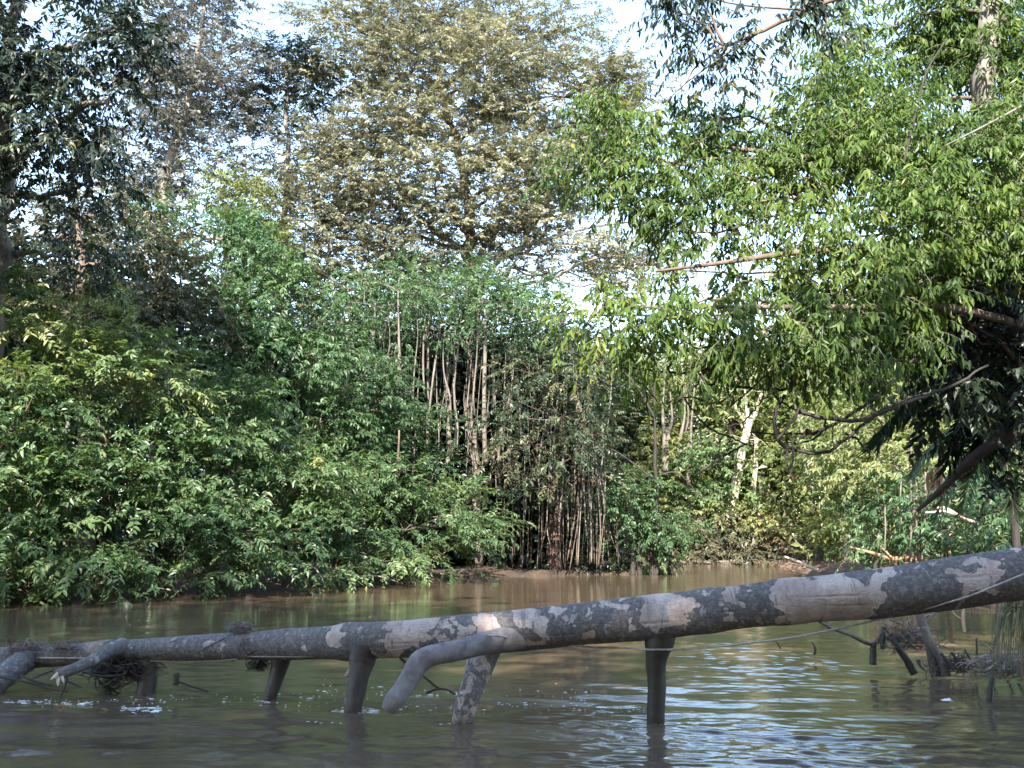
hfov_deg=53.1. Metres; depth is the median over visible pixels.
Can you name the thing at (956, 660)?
dead stick
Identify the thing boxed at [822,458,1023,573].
undergrowth tree
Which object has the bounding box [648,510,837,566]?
shrub
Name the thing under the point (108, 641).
twig clump
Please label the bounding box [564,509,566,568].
hanging root
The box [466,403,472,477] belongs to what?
liana
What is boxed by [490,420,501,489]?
liana
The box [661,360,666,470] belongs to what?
thin trunk
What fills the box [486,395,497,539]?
liana
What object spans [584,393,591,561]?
liana
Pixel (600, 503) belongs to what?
liana
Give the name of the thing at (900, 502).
liana
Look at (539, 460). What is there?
liana
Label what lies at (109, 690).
twig clump
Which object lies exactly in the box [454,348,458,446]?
liana
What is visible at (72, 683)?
dead stick
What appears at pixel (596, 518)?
hanging root
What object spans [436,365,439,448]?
liana
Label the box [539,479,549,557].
hanging root
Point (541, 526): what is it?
hanging root
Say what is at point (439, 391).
liana
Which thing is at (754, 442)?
buttressed tree
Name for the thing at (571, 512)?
hanging root
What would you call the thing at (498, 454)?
liana
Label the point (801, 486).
forest
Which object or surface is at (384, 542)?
bush
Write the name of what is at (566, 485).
liana
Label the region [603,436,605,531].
liana
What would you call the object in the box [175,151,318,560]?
round tree
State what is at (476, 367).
liana
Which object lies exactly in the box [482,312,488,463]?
liana
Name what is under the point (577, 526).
hanging root
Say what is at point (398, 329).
liana
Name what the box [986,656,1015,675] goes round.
dry reed
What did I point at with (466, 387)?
liana
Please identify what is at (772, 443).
tree
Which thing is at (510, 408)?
liana
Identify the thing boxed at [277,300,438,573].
tree
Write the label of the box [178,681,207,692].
dead stick
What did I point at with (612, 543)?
thin trunk
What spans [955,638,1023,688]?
twig clump
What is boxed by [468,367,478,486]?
liana
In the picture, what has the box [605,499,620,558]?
hanging root
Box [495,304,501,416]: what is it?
liana
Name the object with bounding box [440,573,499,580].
dead twig
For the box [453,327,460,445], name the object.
liana
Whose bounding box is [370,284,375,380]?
liana
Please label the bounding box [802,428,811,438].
dead leaf clump
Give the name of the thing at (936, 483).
dead frond
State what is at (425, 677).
dead stick
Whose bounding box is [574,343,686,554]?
tree
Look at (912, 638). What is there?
twig clump
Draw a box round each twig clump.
[0,635,50,661]
[42,638,92,657]
[71,646,170,690]
[93,673,128,694]
[94,634,120,661]
[144,646,165,658]
[236,634,249,659]
[245,659,270,672]
[871,615,952,663]
[921,648,985,677]
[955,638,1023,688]
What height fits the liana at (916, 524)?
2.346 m
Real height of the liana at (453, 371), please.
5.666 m
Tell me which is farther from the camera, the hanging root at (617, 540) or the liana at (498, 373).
the liana at (498, 373)
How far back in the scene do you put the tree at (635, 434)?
61.32 m
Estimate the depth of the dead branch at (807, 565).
38.79 m
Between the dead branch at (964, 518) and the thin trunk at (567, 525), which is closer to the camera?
the dead branch at (964, 518)
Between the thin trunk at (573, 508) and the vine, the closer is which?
the vine
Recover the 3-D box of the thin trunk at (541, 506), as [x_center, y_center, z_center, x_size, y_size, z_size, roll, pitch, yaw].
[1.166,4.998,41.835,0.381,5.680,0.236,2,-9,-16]
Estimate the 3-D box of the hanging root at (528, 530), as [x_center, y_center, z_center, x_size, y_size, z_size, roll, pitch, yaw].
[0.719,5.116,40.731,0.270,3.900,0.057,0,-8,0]
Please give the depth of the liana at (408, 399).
41.53 m
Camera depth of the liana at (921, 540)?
27.65 m
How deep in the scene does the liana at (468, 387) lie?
41.00 m
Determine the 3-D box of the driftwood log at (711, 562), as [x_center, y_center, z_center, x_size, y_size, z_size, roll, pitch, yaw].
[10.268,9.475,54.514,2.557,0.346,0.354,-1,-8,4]
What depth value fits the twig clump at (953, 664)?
11.42 m
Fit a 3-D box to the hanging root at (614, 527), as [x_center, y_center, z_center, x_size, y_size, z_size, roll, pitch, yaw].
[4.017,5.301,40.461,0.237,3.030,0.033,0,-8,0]
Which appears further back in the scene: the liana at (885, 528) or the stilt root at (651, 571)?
the stilt root at (651, 571)
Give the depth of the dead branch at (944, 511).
24.79 m
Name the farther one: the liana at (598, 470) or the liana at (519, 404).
the liana at (519, 404)
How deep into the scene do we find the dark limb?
14.42 m
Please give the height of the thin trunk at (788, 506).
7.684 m
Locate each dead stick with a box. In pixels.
[0,676,67,692]
[20,675,51,685]
[31,669,52,679]
[59,677,67,696]
[66,680,81,687]
[82,671,125,676]
[173,673,179,684]
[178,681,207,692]
[399,657,439,688]
[426,688,455,694]
[811,642,816,654]
[940,653,954,670]
[950,652,962,669]
[960,609,965,632]
[963,652,1016,660]
[964,649,973,669]
[974,638,977,675]
[986,676,995,702]
[990,621,1001,659]
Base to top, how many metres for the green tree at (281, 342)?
13.104 m
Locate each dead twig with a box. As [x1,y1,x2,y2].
[145,582,178,591]
[358,575,398,582]
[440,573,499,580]
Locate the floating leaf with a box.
[55,704,70,706]
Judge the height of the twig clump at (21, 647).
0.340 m
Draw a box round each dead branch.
[783,344,795,391]
[784,556,818,570]
[850,546,923,561]
[880,546,892,558]
[925,510,962,520]
[937,506,985,524]
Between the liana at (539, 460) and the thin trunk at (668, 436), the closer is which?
the liana at (539, 460)
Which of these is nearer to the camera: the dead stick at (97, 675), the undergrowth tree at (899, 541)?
the dead stick at (97, 675)
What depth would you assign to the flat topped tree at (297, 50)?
47.94 m
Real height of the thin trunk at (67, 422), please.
11.458 m
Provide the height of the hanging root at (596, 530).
5.533 m
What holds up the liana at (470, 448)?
hanging from the leafy tree at (411, 297)
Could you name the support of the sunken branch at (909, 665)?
in the water
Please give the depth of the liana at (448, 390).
39.80 m
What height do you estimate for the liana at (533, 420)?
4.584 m
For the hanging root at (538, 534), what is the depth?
39.64 m
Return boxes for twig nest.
[223,619,256,635]
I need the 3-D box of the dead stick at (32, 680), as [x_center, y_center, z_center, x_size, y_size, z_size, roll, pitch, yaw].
[-4.735,2.946,10.180,0.316,0.106,0.024,0,-8,0]
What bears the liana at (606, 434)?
hanging from the young tree at (653, 536)
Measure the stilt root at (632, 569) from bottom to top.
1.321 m
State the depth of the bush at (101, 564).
24.93 m
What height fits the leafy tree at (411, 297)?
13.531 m
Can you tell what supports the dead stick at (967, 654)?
in the water
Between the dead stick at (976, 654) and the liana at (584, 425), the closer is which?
the dead stick at (976, 654)
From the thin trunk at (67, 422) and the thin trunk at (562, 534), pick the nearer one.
the thin trunk at (67, 422)
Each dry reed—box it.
[983,659,1011,663]
[986,654,1002,671]
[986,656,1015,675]
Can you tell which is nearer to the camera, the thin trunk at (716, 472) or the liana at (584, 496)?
the liana at (584, 496)
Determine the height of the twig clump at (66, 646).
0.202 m
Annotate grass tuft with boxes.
[990,600,1023,680]
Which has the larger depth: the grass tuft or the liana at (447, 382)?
the liana at (447, 382)
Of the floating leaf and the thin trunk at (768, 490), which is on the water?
the floating leaf
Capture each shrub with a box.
[299,298,479,570]
[449,517,647,574]
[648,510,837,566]
[649,488,839,548]
[793,500,871,562]
[922,515,1023,555]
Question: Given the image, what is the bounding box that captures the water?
[0,562,1023,767]
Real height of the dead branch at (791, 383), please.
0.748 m
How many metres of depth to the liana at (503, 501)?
40.92 m
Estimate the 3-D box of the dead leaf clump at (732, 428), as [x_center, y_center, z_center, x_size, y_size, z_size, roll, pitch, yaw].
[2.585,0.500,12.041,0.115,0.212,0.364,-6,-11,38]
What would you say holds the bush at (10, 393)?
on the ground
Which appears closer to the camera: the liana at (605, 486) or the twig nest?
the twig nest
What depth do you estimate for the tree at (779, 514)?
60.19 m
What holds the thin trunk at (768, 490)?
on the ground
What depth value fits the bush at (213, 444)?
26.21 m
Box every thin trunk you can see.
[63,219,74,556]
[92,179,101,535]
[517,495,524,567]
[528,485,532,568]
[539,437,544,559]
[561,518,562,563]
[566,485,569,566]
[571,458,580,566]
[611,528,613,556]
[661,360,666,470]
[666,380,672,468]
[675,368,685,484]
[680,371,688,479]
[686,383,694,525]
[715,433,718,528]
[758,419,762,538]
[764,435,774,535]
[782,460,785,549]
[787,424,794,522]
[948,531,952,556]
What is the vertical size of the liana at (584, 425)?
4.835 m
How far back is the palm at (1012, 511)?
19.64 m
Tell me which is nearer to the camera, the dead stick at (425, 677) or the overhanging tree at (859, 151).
the dead stick at (425, 677)
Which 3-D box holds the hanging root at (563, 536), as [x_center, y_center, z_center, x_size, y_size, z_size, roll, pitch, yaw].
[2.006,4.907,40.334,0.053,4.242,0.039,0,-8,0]
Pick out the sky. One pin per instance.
(628, 11)
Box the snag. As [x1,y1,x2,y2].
[916,614,950,676]
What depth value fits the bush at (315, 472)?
28.48 m
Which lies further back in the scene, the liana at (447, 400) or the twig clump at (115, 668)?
the liana at (447, 400)
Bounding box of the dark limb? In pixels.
[916,420,1023,511]
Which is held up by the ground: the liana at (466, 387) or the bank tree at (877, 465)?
the bank tree at (877, 465)
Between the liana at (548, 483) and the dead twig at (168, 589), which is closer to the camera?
the dead twig at (168, 589)
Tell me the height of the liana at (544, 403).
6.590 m
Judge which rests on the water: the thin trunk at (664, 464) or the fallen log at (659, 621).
the fallen log at (659, 621)
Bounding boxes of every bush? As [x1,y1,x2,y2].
[0,261,134,608]
[0,268,240,607]
[80,332,336,600]
[185,399,383,593]
[259,418,538,592]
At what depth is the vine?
10.10 m
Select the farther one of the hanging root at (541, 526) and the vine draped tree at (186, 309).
the hanging root at (541, 526)
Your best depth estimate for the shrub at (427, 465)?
38.22 m
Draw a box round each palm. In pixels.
[857,332,1023,491]
[901,392,1023,547]
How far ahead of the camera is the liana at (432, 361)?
42.34 m
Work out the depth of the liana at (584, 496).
39.73 m
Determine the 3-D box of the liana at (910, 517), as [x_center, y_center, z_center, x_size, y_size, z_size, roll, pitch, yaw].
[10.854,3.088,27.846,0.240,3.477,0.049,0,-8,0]
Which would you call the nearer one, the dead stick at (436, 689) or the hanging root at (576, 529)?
the dead stick at (436, 689)
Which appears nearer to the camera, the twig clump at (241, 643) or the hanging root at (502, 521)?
the twig clump at (241, 643)
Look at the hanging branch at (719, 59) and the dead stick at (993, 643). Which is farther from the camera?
the hanging branch at (719, 59)
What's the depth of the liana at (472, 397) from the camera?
39.71 m
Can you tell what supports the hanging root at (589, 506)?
hanging from the young tree at (653, 536)
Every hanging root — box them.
[500,475,504,569]
[509,450,512,567]
[516,451,521,568]
[522,469,524,566]
[527,474,532,561]
[537,499,539,565]
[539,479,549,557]
[541,446,545,564]
[542,485,544,545]
[553,436,560,570]
[554,493,557,572]
[562,496,563,562]
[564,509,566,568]
[567,449,582,560]
[569,472,582,570]
[571,450,573,562]
[576,473,578,564]
[577,483,582,564]
[581,454,588,555]
[587,454,589,558]
[589,468,589,526]
[589,481,591,563]
[591,438,594,563]
[591,453,599,570]
[595,448,596,567]
[597,494,605,565]
[602,446,608,556]
[602,483,604,562]
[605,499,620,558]
[610,480,616,554]
[616,500,619,566]
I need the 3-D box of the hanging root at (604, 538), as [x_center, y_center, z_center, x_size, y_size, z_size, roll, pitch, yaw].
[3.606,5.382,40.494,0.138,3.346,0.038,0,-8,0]
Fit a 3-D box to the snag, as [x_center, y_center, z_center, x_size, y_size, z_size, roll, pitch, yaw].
[4.743,2.905,11.555,0.325,0.787,0.207,0,-8,0]
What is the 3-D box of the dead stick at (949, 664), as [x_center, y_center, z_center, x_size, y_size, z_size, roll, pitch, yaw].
[4.797,3.059,11.275,0.155,0.196,0.048,0,-8,0]
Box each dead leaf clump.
[727,418,740,434]
[790,472,799,482]
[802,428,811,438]
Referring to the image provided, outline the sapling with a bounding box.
[815,460,919,565]
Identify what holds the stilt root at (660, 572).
attached to the young tree at (653, 536)
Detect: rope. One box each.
[35,657,238,661]
[246,573,1023,657]
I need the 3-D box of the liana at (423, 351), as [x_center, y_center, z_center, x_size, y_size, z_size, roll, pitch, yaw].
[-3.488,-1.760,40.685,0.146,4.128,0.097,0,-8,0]
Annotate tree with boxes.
[0,0,195,366]
[5,168,254,582]
[26,0,306,558]
[110,184,380,576]
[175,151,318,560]
[207,22,349,538]
[209,0,722,510]
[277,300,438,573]
[306,241,612,566]
[462,320,653,569]
[519,0,1023,474]
[567,367,715,574]
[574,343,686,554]
[595,415,711,552]
[596,409,705,554]
[640,335,760,493]
[651,426,771,553]
[691,392,789,535]
[692,355,785,527]
[714,332,819,536]
[727,356,862,528]
[785,373,979,568]
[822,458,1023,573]
[844,217,1023,537]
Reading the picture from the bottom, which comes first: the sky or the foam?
the foam
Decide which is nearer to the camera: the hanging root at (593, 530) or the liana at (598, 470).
the liana at (598, 470)
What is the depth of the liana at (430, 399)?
40.48 m
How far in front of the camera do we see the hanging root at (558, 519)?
40.52 m
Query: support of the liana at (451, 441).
hanging from the forest at (534, 506)
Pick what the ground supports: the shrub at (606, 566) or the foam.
the shrub at (606, 566)
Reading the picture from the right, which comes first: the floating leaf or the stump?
the stump
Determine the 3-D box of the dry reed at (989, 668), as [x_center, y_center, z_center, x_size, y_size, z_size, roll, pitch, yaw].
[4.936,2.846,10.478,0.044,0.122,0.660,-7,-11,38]
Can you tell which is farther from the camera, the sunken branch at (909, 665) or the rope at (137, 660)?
the sunken branch at (909, 665)
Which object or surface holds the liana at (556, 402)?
hanging from the leafy tree at (411, 297)
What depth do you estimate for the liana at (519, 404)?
40.84 m
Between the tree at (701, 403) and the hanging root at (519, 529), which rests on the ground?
the tree at (701, 403)
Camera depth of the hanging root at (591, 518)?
39.73 m
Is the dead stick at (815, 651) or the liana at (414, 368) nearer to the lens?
the dead stick at (815, 651)
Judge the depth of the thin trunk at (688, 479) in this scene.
58.38 m
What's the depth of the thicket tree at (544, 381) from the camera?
38.19 m
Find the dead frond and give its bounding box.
[926,464,952,497]
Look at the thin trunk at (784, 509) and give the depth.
59.00 m
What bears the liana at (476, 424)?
hanging from the leafy tree at (411, 297)
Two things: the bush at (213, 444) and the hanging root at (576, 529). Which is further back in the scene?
the hanging root at (576, 529)
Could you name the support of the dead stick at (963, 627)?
in the water
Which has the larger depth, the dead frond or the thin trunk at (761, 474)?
the thin trunk at (761, 474)
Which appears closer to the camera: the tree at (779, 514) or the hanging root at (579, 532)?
the hanging root at (579, 532)
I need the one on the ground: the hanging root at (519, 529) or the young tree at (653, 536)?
the young tree at (653, 536)
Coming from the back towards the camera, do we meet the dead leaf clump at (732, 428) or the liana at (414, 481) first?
the liana at (414, 481)
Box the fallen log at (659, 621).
[0,546,1023,723]
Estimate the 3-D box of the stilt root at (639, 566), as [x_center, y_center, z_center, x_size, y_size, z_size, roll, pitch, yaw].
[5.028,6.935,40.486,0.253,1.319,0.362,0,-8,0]
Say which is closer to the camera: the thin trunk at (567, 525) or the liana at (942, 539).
the liana at (942, 539)
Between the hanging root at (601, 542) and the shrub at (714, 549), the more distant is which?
the shrub at (714, 549)
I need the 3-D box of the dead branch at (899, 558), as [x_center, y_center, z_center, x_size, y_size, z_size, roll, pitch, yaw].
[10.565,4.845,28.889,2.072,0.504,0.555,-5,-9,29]
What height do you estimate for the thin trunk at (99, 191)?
13.571 m
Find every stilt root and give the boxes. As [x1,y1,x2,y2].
[629,545,635,574]
[637,544,642,574]
[649,543,653,574]
[659,543,663,574]
[668,549,673,574]
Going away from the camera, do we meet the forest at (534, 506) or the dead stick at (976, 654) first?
the dead stick at (976, 654)
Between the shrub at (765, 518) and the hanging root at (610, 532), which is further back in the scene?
the shrub at (765, 518)
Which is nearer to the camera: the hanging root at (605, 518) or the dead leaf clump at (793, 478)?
the dead leaf clump at (793, 478)
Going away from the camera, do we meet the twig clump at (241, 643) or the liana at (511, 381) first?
the twig clump at (241, 643)
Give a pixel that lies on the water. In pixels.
(836, 700)
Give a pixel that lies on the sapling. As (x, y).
(842, 508)
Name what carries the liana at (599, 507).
hanging from the young tree at (653, 536)
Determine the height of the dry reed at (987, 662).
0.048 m
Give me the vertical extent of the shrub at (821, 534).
2.552 m
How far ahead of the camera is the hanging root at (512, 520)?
40.16 m
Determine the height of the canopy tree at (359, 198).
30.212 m
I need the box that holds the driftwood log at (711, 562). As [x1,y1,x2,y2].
[690,560,728,562]
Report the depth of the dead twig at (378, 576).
30.41 m
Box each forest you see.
[0,190,659,573]
[552,217,1023,567]
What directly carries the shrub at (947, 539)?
on the ground
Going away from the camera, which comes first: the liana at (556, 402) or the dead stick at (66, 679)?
the dead stick at (66, 679)
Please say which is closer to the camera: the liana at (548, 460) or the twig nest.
the twig nest
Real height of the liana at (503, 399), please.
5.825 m
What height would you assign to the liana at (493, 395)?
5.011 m
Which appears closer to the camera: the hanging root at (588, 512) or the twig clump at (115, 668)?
the twig clump at (115, 668)
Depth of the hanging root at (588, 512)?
40.25 m
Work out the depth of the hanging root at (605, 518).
40.61 m
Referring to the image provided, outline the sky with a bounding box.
[0,0,1023,532]
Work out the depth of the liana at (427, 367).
41.09 m
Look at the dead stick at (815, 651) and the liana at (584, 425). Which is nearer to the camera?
the dead stick at (815, 651)
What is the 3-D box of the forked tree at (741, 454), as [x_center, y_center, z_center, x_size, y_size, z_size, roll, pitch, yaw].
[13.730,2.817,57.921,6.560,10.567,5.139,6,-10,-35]
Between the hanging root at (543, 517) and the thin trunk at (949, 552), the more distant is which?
the hanging root at (543, 517)
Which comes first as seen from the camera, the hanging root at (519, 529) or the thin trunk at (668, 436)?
the hanging root at (519, 529)
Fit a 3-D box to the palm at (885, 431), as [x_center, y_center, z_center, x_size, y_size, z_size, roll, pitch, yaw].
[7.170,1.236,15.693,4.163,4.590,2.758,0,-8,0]
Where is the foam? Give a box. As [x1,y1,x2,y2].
[13,667,951,723]
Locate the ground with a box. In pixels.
[0,535,1006,603]
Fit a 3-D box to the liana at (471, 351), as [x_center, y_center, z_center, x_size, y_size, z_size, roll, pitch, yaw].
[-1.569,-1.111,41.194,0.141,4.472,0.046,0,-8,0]
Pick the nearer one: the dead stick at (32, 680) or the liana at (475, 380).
the dead stick at (32, 680)
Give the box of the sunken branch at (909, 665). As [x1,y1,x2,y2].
[819,612,949,675]
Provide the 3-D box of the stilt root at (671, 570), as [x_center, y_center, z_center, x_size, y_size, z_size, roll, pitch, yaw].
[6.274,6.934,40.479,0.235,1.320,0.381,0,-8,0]
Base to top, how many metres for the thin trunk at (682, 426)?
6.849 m
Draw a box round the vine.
[177,637,225,660]
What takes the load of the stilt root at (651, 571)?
attached to the young tree at (653, 536)
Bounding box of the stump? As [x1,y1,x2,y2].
[873,553,883,568]
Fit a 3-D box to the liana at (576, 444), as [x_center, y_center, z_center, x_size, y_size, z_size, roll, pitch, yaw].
[2.597,1.469,39.605,0.460,6.125,0.034,0,-8,0]
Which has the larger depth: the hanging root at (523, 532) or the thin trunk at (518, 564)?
the thin trunk at (518, 564)
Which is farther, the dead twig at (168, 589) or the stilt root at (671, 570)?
the stilt root at (671, 570)
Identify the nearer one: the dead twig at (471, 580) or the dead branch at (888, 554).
the dead branch at (888, 554)
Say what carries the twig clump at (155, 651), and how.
attached to the fallen log at (659, 621)
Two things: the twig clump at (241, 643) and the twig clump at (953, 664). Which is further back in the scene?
the twig clump at (953, 664)
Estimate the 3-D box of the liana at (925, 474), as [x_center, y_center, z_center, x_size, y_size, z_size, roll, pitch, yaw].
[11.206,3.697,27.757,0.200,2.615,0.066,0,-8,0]
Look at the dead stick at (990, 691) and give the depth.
9.57 m
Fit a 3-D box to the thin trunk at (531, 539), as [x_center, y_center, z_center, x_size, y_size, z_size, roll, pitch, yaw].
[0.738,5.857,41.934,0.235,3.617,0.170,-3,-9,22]
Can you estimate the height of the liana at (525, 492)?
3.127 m
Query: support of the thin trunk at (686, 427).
attached to the tree at (672, 454)
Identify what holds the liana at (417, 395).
hanging from the leafy tree at (411, 297)
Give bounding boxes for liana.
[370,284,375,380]
[397,286,399,391]
[408,342,410,450]
[411,322,417,428]
[412,336,420,485]
[414,359,419,549]
[422,299,425,390]
[425,355,441,456]
[426,282,429,445]
[428,307,441,428]
[431,294,434,394]
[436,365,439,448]
[439,328,451,431]
[443,330,451,419]
[444,368,456,537]
[446,308,450,455]
[447,329,455,445]
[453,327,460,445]
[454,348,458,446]
[464,390,478,518]
[465,311,471,438]
[466,297,483,473]
[466,326,471,431]
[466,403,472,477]
[467,333,479,439]
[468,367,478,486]
[471,314,473,383]
[473,310,478,413]
[473,351,482,504]
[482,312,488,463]
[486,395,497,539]
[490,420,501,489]
[491,294,497,414]
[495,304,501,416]
[497,367,513,467]
[501,475,507,532]
[502,336,506,480]
[506,356,510,448]
[509,325,511,460]
[516,365,520,444]
[522,460,526,518]
[528,354,535,461]
[533,309,554,471]
[538,416,543,490]
[546,363,552,544]
[546,399,552,511]
[553,357,558,442]
[558,413,563,533]
[563,357,568,537]
[574,351,583,501]
[576,364,593,485]
[583,383,589,536]
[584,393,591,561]
[589,410,601,565]
[590,350,604,524]
[592,453,600,552]
[597,356,612,490]
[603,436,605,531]
[884,507,885,549]
[899,474,901,527]
[910,434,911,561]
[915,481,917,560]
[921,511,922,559]
[924,472,926,560]
[941,500,943,557]
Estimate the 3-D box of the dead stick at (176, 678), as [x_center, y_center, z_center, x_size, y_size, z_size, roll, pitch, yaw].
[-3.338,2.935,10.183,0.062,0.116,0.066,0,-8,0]
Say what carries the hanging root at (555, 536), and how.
hanging from the thicket tree at (544, 381)
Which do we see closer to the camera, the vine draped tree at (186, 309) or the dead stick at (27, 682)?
the dead stick at (27, 682)
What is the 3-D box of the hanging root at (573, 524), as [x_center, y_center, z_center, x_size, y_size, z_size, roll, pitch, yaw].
[2.457,4.544,39.890,0.701,4.626,0.054,0,-8,0]
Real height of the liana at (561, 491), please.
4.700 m
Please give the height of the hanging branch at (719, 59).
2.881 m
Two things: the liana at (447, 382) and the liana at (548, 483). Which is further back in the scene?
the liana at (447, 382)
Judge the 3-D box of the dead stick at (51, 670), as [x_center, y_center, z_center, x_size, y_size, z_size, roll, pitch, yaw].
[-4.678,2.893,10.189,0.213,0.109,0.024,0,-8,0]
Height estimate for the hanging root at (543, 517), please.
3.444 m
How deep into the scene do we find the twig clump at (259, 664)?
9.99 m
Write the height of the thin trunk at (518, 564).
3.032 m
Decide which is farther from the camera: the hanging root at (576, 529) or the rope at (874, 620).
the hanging root at (576, 529)
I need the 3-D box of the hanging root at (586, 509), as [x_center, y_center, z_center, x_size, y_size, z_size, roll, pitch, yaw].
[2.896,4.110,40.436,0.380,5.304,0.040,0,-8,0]
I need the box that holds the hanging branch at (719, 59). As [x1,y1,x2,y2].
[619,0,873,149]
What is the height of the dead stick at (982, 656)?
0.095 m
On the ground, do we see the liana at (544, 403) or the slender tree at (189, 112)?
the slender tree at (189, 112)

